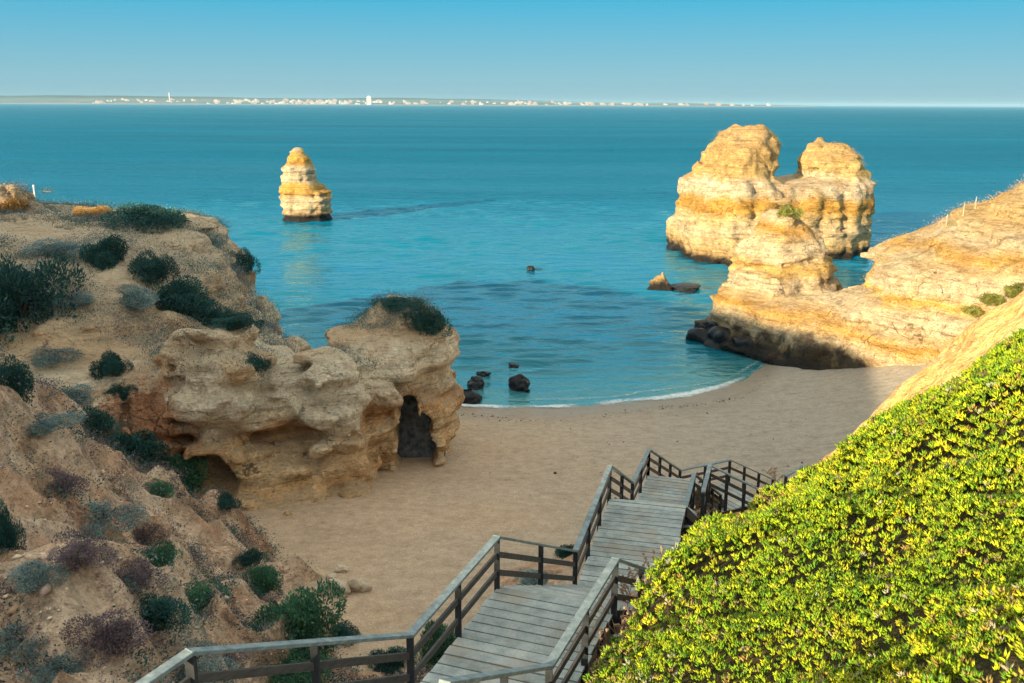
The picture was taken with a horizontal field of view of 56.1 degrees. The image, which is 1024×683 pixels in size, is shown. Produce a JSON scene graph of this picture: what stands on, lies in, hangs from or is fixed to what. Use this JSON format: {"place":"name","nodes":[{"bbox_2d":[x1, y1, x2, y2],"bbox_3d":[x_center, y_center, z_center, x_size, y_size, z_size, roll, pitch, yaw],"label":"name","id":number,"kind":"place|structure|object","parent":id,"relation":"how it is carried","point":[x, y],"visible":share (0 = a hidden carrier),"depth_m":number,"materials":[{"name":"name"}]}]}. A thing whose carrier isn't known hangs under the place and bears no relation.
{"place":"outdoors","nodes":[
{"label":"outdoors","id":0,"kind":"place"},
{"bbox_2d":[0,184,402,515],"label":"headland","id":1,"kind":"structure","parent":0,"point":[322,434],"depth_m":46.03,"materials":[{"name":"stone"}]},
{"bbox_2d":[0,196,33,213],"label":"grass tuft","id":2,"kind":"object","parent":1,"relation":"on","point":[6,205],"visible":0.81,"depth_m":62.31,"materials":[{"name":"brown plant"}]},
{"bbox_2d":[0,253,88,347],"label":"shrub","id":3,"kind":"object","parent":1,"relation":"on","point":[15,289],"visible":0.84,"depth_m":47.72,"materials":[{"name":"green plant"}]},
{"bbox_2d":[15,237,91,259],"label":"shrub","id":4,"kind":"object","parent":1,"relation":"on","point":[56,247],"visible":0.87,"depth_m":53.65,"materials":[{"name":"grey plant"}]},
{"bbox_2d":[29,346,81,367],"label":"shrub","id":5,"kind":"object","parent":1,"relation":"on","point":[51,357],"visible":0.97,"depth_m":45.62,"materials":[{"name":"grey plant"}]},
{"bbox_2d":[45,290,95,308],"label":"shrub","id":6,"kind":"object","parent":1,"relation":"on","point":[85,295],"visible":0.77,"depth_m":48.99,"materials":[{"name":"grey plant"}]},
{"bbox_2d":[59,384,93,404],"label":"shrub","id":7,"kind":"object","parent":1,"relation":"on","point":[74,391],"visible":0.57,"depth_m":43.57,"materials":[{"name":"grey plant"}]},
{"bbox_2d":[72,206,101,217],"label":"grass tuft","id":8,"kind":"object","parent":1,"relation":"on","point":[76,210],"visible":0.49,"depth_m":63.35,"materials":[{"name":"orange plant"}]},
{"bbox_2d":[86,205,111,216],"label":"grass tuft","id":9,"kind":"object","parent":1,"relation":"on","point":[100,208],"visible":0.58,"depth_m":63.73,"materials":[{"name":"orange plant"}]},
{"bbox_2d":[79,234,128,270],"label":"shrub","id":10,"kind":"object","parent":1,"relation":"on","point":[107,251],"visible":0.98,"depth_m":53.16,"materials":[{"name":"green plant"}]},
{"bbox_2d":[88,350,133,380],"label":"shrub","id":11,"kind":"object","parent":1,"relation":"on","point":[114,364],"visible":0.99,"depth_m":45.04,"materials":[{"name":"green plant"}]},
{"bbox_2d":[102,382,137,403],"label":"shrub","id":12,"kind":"object","parent":1,"relation":"on","point":[115,389],"visible":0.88,"depth_m":44.32,"materials":[{"name":"green plant"}]},
{"bbox_2d":[111,283,158,309],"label":"shrub","id":13,"kind":"object","parent":1,"relation":"on","point":[139,298],"visible":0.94,"depth_m":49.93,"materials":[{"name":"grey plant"}]},
{"bbox_2d":[0,192,277,385],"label":"cliff heath","id":14,"kind":"object","parent":1,"relation":"on","point":[95,204],"visible":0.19,"depth_m":59.11,"materials":[{"name":"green plant"}]},
{"bbox_2d":[98,202,192,233],"bbox_3d":[-23.050,-7.953,61.258,5.486,1.896,6.161,9,16,32],"label":"shrub","id":15,"kind":"object","parent":1,"relation":"on","point":[159,215],"visible":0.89,"depth_m":60.50,"materials":[{"name":"green plant"}]},
{"bbox_2d":[127,249,180,284],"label":"shrub","id":16,"kind":"object","parent":1,"relation":"on","point":[153,267],"visible":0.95,"depth_m":53.28,"materials":[{"name":"green plant"}]},
{"bbox_2d":[146,275,210,315],"bbox_3d":[-18.792,-2.647,53.316,4.214,2.142,4.115,0,14,0],"label":"shrub","id":17,"kind":"object","parent":1,"relation":"on","point":[180,292],"visible":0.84,"depth_m":52.43,"materials":[{"name":"green plant"}]},
{"bbox_2d":[157,292,221,322],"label":"shrub","id":18,"kind":"object","parent":1,"relation":"on","point":[207,303],"visible":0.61,"depth_m":52.45,"materials":[{"name":"green plant"}]},
{"bbox_2d":[0,178,406,434],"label":"cliff scrub","id":19,"kind":"object","parent":1,"relation":"on","point":[185,211],"visible":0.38,"depth_m":56.06,"materials":[{"name":"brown plant"}]},
{"bbox_2d":[208,233,228,247],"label":"shrub","id":20,"kind":"object","parent":1,"relation":"on","point":[219,239],"visible":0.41,"depth_m":63.01,"materials":[{"name":"grey plant"}]},
{"bbox_2d":[189,305,250,326],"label":"shrub","id":21,"kind":"object","parent":1,"relation":"on","point":[219,314],"visible":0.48,"depth_m":53.36,"materials":[{"name":"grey plant"}]},
{"bbox_2d":[209,315,254,330],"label":"shrub","id":22,"kind":"object","parent":1,"relation":"on","point":[235,322],"visible":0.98,"depth_m":45.64,"materials":[{"name":"green plant"}]},
{"bbox_2d":[230,247,261,274],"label":"shrub","id":23,"kind":"object","parent":1,"relation":"on","point":[250,264],"visible":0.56,"depth_m":63.67,"materials":[{"name":"green plant"}]},
{"bbox_2d":[245,351,271,372],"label":"shrub","id":24,"kind":"object","parent":1,"relation":"on","point":[265,366],"visible":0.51,"depth_m":44.70,"materials":[{"name":"green plant"}]},
{"bbox_2d":[254,319,264,327],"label":"shrub","id":25,"kind":"object","parent":1,"relation":"on","point":[260,321],"visible":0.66,"depth_m":57.34,"materials":[{"name":"green plant"}]},
{"bbox_2d":[0,98,812,106],"bbox_3d":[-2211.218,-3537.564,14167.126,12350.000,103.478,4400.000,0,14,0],"label":"coast","id":26,"kind":"structure","parent":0,"point":[86,101],"depth_m":12832.15},
{"bbox_2d":[366,96,371,104],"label":"tower block","id":27,"kind":"structure","parent":26,"relation":"on","point":[368,98],"depth_m":12067.30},
{"bbox_2d":[0,95,812,105],"bbox_3d":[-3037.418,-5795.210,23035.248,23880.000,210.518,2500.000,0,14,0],"label":"distant hills","id":28,"kind":"structure","parent":0,"point":[140,97],"depth_m":22916.90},
{"bbox_2d":[0,104,1023,407],"bbox_3d":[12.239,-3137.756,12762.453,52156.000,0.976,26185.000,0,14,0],"label":"sea","id":29,"kind":"structure","parent":0,"point":[464,216],"depth_m":217.23,"materials":[{"name":"blue liquid"}]},
{"bbox_2d":[279,147,332,222],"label":"sea stack","id":30,"kind":"object","parent":29,"relation":"in","point":[305,196],"visible":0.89,"depth_m":165.59,"materials":[{"name":"stone"}]},
{"bbox_2d":[476,371,490,376],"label":"boulder","id":31,"kind":"object","parent":29,"relation":"in","point":[483,373],"visible":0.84,"depth_m":72.36,"materials":[{"name":"grey stone"}]},
{"bbox_2d":[509,362,518,367],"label":"boulder","id":32,"kind":"object","parent":29,"relation":"in","point":[513,365],"visible":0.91,"depth_m":74.93,"materials":[{"name":"grey stone"}]},
{"bbox_2d":[526,266,534,270],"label":"boulder","id":33,"kind":"object","parent":29,"relation":"in","point":[530,268],"visible":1,"depth_m":118.40,"materials":[{"name":"stone"}]},
{"bbox_2d":[461,379,737,407],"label":"surf foam","id":34,"kind":"object","parent":29,"relation":"on","point":[688,394],"visible":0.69,"depth_m":67.24,"materials":[{"name":"white"}]},
{"bbox_2d":[647,272,672,290],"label":"boulder","id":35,"kind":"object","parent":29,"relation":"in","point":[659,282],"visible":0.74,"depth_m":106.06,"materials":[{"name":"stone"}]},
{"bbox_2d":[670,283,700,292],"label":"boulder","id":36,"kind":"object","parent":29,"relation":"in","point":[687,287],"visible":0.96,"depth_m":105.97,"materials":[{"name":"grey stone"}]},
{"bbox_2d":[686,320,717,342],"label":"boulder","id":37,"kind":"object","parent":29,"relation":"in","point":[696,334],"visible":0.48,"depth_m":83.13,"materials":[{"name":"grey stone"}]},
{"bbox_2d":[666,124,876,265],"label":"sea rock","id":38,"kind":"object","parent":29,"relation":"in","point":[714,230],"visible":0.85,"depth_m":127.54,"materials":[{"name":"stone"}]},
{"bbox_2d":[678,124,874,209],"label":"cliff scrub","id":39,"kind":"object","parent":38,"relation":"on","point":[774,176],"visible":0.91,"depth_m":129.25,"materials":[{"name":"beige plant"}]},
{"bbox_2d":[0,290,1023,682],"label":"hillside","id":40,"kind":"structure","parent":0,"point":[974,340],"depth_m":21.65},
{"bbox_2d":[0,500,26,556],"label":"shrub","id":41,"kind":"object","parent":40,"relation":"on","point":[9,531],"visible":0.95,"depth_m":19.51,"materials":[{"name":"green plant"}]},
{"bbox_2d":[0,354,35,403],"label":"shrub","id":42,"kind":"object","parent":40,"relation":"on","point":[9,373],"visible":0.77,"depth_m":27.91,"materials":[{"name":"green plant"}]},
{"bbox_2d":[0,619,49,661],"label":"shrub","id":43,"kind":"object","parent":40,"relation":"on","point":[6,633],"visible":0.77,"depth_m":16.56,"materials":[{"name":"plant"}]},
{"bbox_2d":[5,559,70,594],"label":"shrub","id":44,"kind":"object","parent":40,"relation":"on","point":[28,579],"visible":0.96,"depth_m":17.33,"materials":[{"name":"grey plant"}]},
{"bbox_2d":[16,648,87,682],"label":"shrub","id":45,"kind":"object","parent":40,"relation":"on","point":[55,670],"visible":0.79,"depth_m":16.24,"materials":[{"name":"grey plant"}]},
{"bbox_2d":[22,411,87,436],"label":"shrub","id":46,"kind":"object","parent":40,"relation":"on","point":[46,425],"visible":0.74,"depth_m":28.07,"materials":[{"name":"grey plant"}]},
{"bbox_2d":[42,467,90,497],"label":"shrub","id":47,"kind":"object","parent":40,"relation":"on","point":[64,477],"visible":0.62,"depth_m":24.02,"materials":[{"name":"purple plant"}]},
{"bbox_2d":[46,536,118,575],"bbox_3d":[-8.069,3.941,18.005,1.256,0.504,0.984,-8,16,-31],"label":"shrub","id":48,"kind":"object","parent":40,"relation":"on","point":[76,551],"visible":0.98,"depth_m":17.87,"materials":[{"name":"purple plant"}]},
{"bbox_2d":[81,405,122,439],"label":"shrub","id":49,"kind":"object","parent":40,"relation":"on","point":[107,422],"visible":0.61,"depth_m":32.48,"materials":[{"name":"green plant"}]},
{"bbox_2d":[59,608,152,670],"bbox_3d":[-7.051,5.050,16.710,1.098,0.815,1.376,12,18,41],"label":"shrub","id":50,"kind":"object","parent":40,"relation":"on","point":[104,637],"visible":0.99,"depth_m":16.57,"materials":[{"name":"purple plant"}]},
{"bbox_2d":[80,498,149,538],"bbox_3d":[-10.498,4.502,24.546,2.024,0.582,2.242,13,19,42],"label":"shrub","id":51,"kind":"object","parent":40,"relation":"on","point":[105,514],"visible":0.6,"depth_m":24.56,"materials":[{"name":"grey plant"}]},
{"bbox_2d":[107,428,171,465],"bbox_3d":[-17.104,4.755,43.300,3.409,1.688,2.989,0,14,0],"label":"shrub","id":52,"kind":"object","parent":40,"relation":"on","point":[136,444],"visible":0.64,"depth_m":42.97,"materials":[{"name":"green plant"}]},
{"bbox_2d":[118,556,168,594],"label":"shrub","id":53,"kind":"object","parent":40,"relation":"on","point":[142,570],"visible":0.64,"depth_m":19.13,"materials":[{"name":"purple plant"}]},
{"bbox_2d":[132,522,167,547],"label":"shrub","id":54,"kind":"object","parent":40,"relation":"on","point":[141,535],"visible":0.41,"depth_m":28.19,"materials":[{"name":"purple plant"}]},
{"bbox_2d":[145,478,174,497],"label":"shrub","id":55,"kind":"object","parent":40,"relation":"on","point":[168,487],"visible":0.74,"depth_m":32.39,"materials":[{"name":"green plant"}]},
{"bbox_2d":[140,539,182,566],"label":"shrub","id":56,"kind":"object","parent":40,"relation":"on","point":[166,552],"visible":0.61,"depth_m":26.15,"materials":[{"name":"green plant"}]},
{"bbox_2d":[138,592,192,634],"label":"shrub","id":57,"kind":"object","parent":40,"relation":"on","point":[168,608],"visible":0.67,"depth_m":18.66,"materials":[{"name":"green plant"}]},
{"bbox_2d":[0,353,353,682],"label":"heath","id":58,"kind":"object","parent":40,"relation":"on","point":[48,496],"visible":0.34,"depth_m":27.20,"materials":[{"name":"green plant"}]},
{"bbox_2d":[161,453,208,494],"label":"shrub","id":59,"kind":"object","parent":40,"relation":"on","point":[191,468],"visible":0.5,"depth_m":44.56,"materials":[{"name":"green plant"}]},
{"bbox_2d":[185,579,230,611],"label":"shrub","id":60,"kind":"object","parent":40,"relation":"on","point":[198,593],"visible":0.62,"depth_m":24.35,"materials":[{"name":"green plant"}]},
{"bbox_2d":[175,638,241,682],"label":"shrub","id":61,"kind":"object","parent":40,"relation":"on","point":[212,662],"visible":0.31,"depth_m":19.41,"materials":[{"name":"grey plant"}]},
{"bbox_2d":[0,382,431,682],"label":"scree","id":62,"kind":"structure","parent":40,"relation":"on","point":[44,590],"depth_m":19.14,"materials":[{"name":"stone"}]},
{"bbox_2d":[0,373,437,682],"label":"scrub","id":63,"kind":"object","parent":40,"relation":"on","point":[205,616],"visible":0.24,"depth_m":24.42,"materials":[{"name":"brown plant"}]},
{"bbox_2d":[217,491,241,509],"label":"shrub","id":64,"kind":"object","parent":40,"relation":"on","point":[229,501],"visible":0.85,"depth_m":34.91,"materials":[{"name":"green plant"}]},
{"bbox_2d":[222,651,253,668],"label":"shrub","id":65,"kind":"object","parent":40,"relation":"on","point":[228,655],"visible":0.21,"depth_m":22.89,"materials":[{"name":"plant"}]},
{"bbox_2d":[232,547,269,570],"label":"shrub","id":66,"kind":"object","parent":40,"relation":"on","point":[248,557],"visible":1,"depth_m":31.36,"materials":[{"name":"green plant"}]},
{"bbox_2d":[244,564,283,595],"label":"shrub","id":67,"kind":"object","parent":40,"relation":"on","point":[264,580],"visible":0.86,"depth_m":30.58,"materials":[{"name":"green plant"}]},
{"bbox_2d":[252,576,347,659],"bbox_3d":[-5.648,7.324,25.389,2.542,2.223,1.954,0,14,0],"label":"shrub","id":68,"kind":"object","parent":40,"relation":"on","point":[306,609],"visible":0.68,"depth_m":25.11,"materials":[{"name":"green plant"}]},
{"bbox_2d":[266,647,333,682],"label":"shrub","id":69,"kind":"object","parent":40,"relation":"on","point":[305,676],"visible":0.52,"depth_m":24.07,"materials":[{"name":"green plant"}]},
{"bbox_2d":[331,620,360,646],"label":"shrub","id":70,"kind":"object","parent":40,"relation":"on","point":[343,631],"visible":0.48,"depth_m":31.52,"materials":[{"name":"green plant"}]},
{"bbox_2d":[367,645,406,675],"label":"shrub","id":71,"kind":"object","parent":40,"relation":"on","point":[387,667],"visible":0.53,"depth_m":29.70,"materials":[{"name":"green plant"}]},
{"bbox_2d":[414,619,454,669],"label":"shrub","id":72,"kind":"object","parent":40,"relation":"on","point":[444,646],"visible":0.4,"depth_m":30.17,"materials":[{"name":"green plant"}]},
{"bbox_2d":[135,448,804,682],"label":"wooden staircase","id":73,"kind":"structure","parent":40,"relation":"on","point":[540,632],"depth_m":17.50,"materials":[{"name":"grey wood"}]},
{"bbox_2d":[514,567,548,585],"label":"shrub","id":74,"kind":"object","parent":40,"relation":"on","point":[528,582],"visible":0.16,"depth_m":34.76,"materials":[{"name":"green plant"}]},
{"bbox_2d":[554,544,573,558],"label":"shrub","id":75,"kind":"object","parent":40,"relation":"on","point":[561,553],"visible":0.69,"depth_m":39.10,"materials":[{"name":"green plant"}]},
{"bbox_2d":[597,626,613,660],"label":"dry weed","id":76,"kind":"object","parent":40,"relation":"on","point":[601,639],"visible":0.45,"depth_m":16.99,"materials":[{"name":"plant"}]},
{"bbox_2d":[595,600,633,634],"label":"dry weed","id":77,"kind":"object","parent":40,"relation":"on","point":[624,623],"visible":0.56,"depth_m":17.51,"materials":[{"name":"plant"}]},
{"bbox_2d":[618,574,635,601],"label":"dry weed","id":78,"kind":"object","parent":40,"relation":"on","point":[622,588],"visible":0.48,"depth_m":20.25,"materials":[{"name":"plant"}]},
{"bbox_2d":[627,558,652,581],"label":"dry weed","id":79,"kind":"object","parent":40,"relation":"on","point":[632,573],"visible":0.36,"depth_m":21.44,"materials":[{"name":"plant"}]},
{"bbox_2d":[641,566,650,592],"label":"dry weed","id":80,"kind":"object","parent":40,"relation":"on","point":[644,580],"visible":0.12,"depth_m":18.86,"materials":[{"name":"plant"}]},
{"bbox_2d":[642,545,663,574],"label":"dry weed","id":81,"kind":"object","parent":40,"relation":"on","point":[653,558],"visible":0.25,"depth_m":21.38,"materials":[{"name":"plant"}]},
{"bbox_2d":[694,498,715,518],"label":"dry weed","id":82,"kind":"object","parent":40,"relation":"on","point":[698,508],"visible":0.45,"depth_m":37.64,"materials":[{"name":"plant"}]},
{"bbox_2d":[582,328,1023,682],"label":"succulent carpet","id":83,"kind":"object","parent":40,"relation":"on","point":[802,500],"visible":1,"depth_m":13.87,"materials":[{"name":"green plant"}]},
{"bbox_2d":[0,0,1023,106],"label":"sky","id":84,"kind":"structure","parent":0,"point":[747,52],"materials":[{"name":"blue"}]},
{"bbox_2d":[241,364,927,674],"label":"beach","id":85,"kind":"structure","parent":0,"point":[458,509],"depth_m":50.12,"materials":[{"name":"beige sand"}]},
{"bbox_2d":[327,573,336,579],"bbox_3d":[-6.901,9.039,36.729,0.408,0.302,0.408,0,14,0],"label":"boulder","id":86,"kind":"object","parent":85,"relation":"on","point":[330,576],"visible":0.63,"depth_m":36.63,"materials":[{"name":"stone"}]},
{"bbox_2d":[322,578,350,597],"bbox_3d":[-6.406,9.119,35.363,0.943,0.922,0.956,9,16,31],"label":"boulder","id":87,"kind":"object","parent":85,"relation":"on","point":[345,585],"visible":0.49,"depth_m":35.15,"materials":[{"name":"stone"}]},
{"bbox_2d":[335,565,347,572],"bbox_3d":[-6.638,8.912,37.451,0.512,0.430,0.466,0,14,0],"label":"boulder","id":88,"kind":"object","parent":85,"relation":"on","point":[341,568],"visible":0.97,"depth_m":37.27,"materials":[{"name":"stone"}]},
{"bbox_2d":[347,578,371,591],"bbox_3d":[-5.687,9.091,35.737,0.964,0.866,0.859,0,14,0],"label":"boulder","id":89,"kind":"object","parent":85,"relation":"on","point":[360,585],"visible":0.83,"depth_m":35.45,"materials":[{"name":"stone"}]},
{"bbox_2d":[325,295,464,471],"bbox_3d":[-7.188,3.021,53.444,8.936,10.803,9.626,3,14,12],"label":"rock arch","id":90,"kind":"object","parent":85,"relation":"on","point":[413,362],"visible":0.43,"depth_m":50.71,"materials":[{"name":"stone"}]},
{"bbox_2d":[335,288,447,333],"bbox_3d":[-6.341,-1.620,52.373,6.193,2.149,5.637,0,14,0],"label":"cliff scrub","id":91,"kind":"object","parent":90,"relation":"on","point":[374,305],"visible":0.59,"depth_m":51.91,"materials":[{"name":"green plant"}]},
{"bbox_2d":[369,296,426,311],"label":"shrub","id":92,"kind":"object","parent":90,"relation":"on","point":[400,302],"visible":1,"depth_m":51.83,"materials":[{"name":"green plant"}]},
{"bbox_2d":[400,304,452,337],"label":"shrub","id":93,"kind":"object","parent":90,"relation":"on","point":[437,321],"visible":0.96,"depth_m":50.92,"materials":[{"name":"green plant"}]},
{"bbox_2d":[397,395,445,457],"bbox_3d":[-5.468,4.992,54.017,3.363,6.479,2.365,-13,6,3],"label":"boulder","id":94,"kind":"object","parent":85,"relation":"on","point":[415,438],"visible":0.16,"depth_m":52.96,"materials":[{"name":"stone"}]},
{"bbox_2d":[462,389,481,403],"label":"boulder","id":95,"kind":"object","parent":85,"relation":"on","point":[472,396],"visible":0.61,"depth_m":65.92,"materials":[{"name":"grey stone"}]},
{"bbox_2d":[467,376,483,389],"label":"boulder","id":96,"kind":"object","parent":85,"relation":"on","point":[475,382],"visible":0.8,"depth_m":69.29,"materials":[{"name":"grey stone"}]},
{"bbox_2d":[508,374,529,391],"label":"boulder","id":97,"kind":"object","parent":85,"relation":"on","point":[519,382],"visible":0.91,"depth_m":68.92,"materials":[{"name":"grey stone"}]},
{"bbox_2d":[311,375,820,539],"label":"beach litter","id":98,"kind":"object","parent":85,"relation":"on","point":[638,434],"visible":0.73,"depth_m":62.31,"materials":[{"name":"stone"}]},
{"bbox_2d":[703,326,729,348],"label":"boulder","id":99,"kind":"object","parent":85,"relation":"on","point":[716,336],"visible":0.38,"depth_m":81.29,"materials":[{"name":"grey stone"}]},
{"bbox_2d":[733,337,752,346],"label":"boulder","id":100,"kind":"object","parent":85,"relation":"on","point":[738,342],"visible":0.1,"depth_m":78.68,"materials":[{"name":"grey stone"}]},
{"bbox_2d":[762,467,784,481],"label":"dry weed","id":101,"kind":"object","parent":85,"relation":"on","point":[774,472],"visible":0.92,"depth_m":48.30,"materials":[{"name":"plant"}]},
{"bbox_2d":[694,183,1023,369],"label":"cliff","id":102,"kind":"structure","parent":0,"point":[779,295],"depth_m":72.65,"materials":[{"name":"beige stone"}]},
{"bbox_2d":[775,204,804,218],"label":"shrub","id":103,"kind":"object","parent":102,"relation":"on","point":[784,211],"visible":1,"depth_m":83.13,"materials":[{"name":"green plant"}]},
{"bbox_2d":[724,175,1023,309],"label":"cliff scrub","id":104,"kind":"object","parent":102,"relation":"on","point":[995,200],"visible":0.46,"depth_m":74.80,"materials":[{"name":"beige plant"}]},
{"bbox_2d":[958,304,984,316],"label":"shrub","id":105,"kind":"object","parent":102,"relation":"on","point":[971,311],"visible":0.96,"depth_m":64.73,"materials":[{"name":"green plant"}]},
{"bbox_2d":[978,292,1005,306],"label":"shrub","id":106,"kind":"object","parent":102,"relation":"on","point":[993,298],"visible":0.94,"depth_m":63.33,"materials":[{"name":"green plant"}]},
{"bbox_2d":[1003,282,1023,298],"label":"shrub","id":107,"kind":"object","parent":102,"relation":"on","point":[1013,290],"visible":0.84,"depth_m":62.85,"materials":[{"name":"green plant"}]}
]}

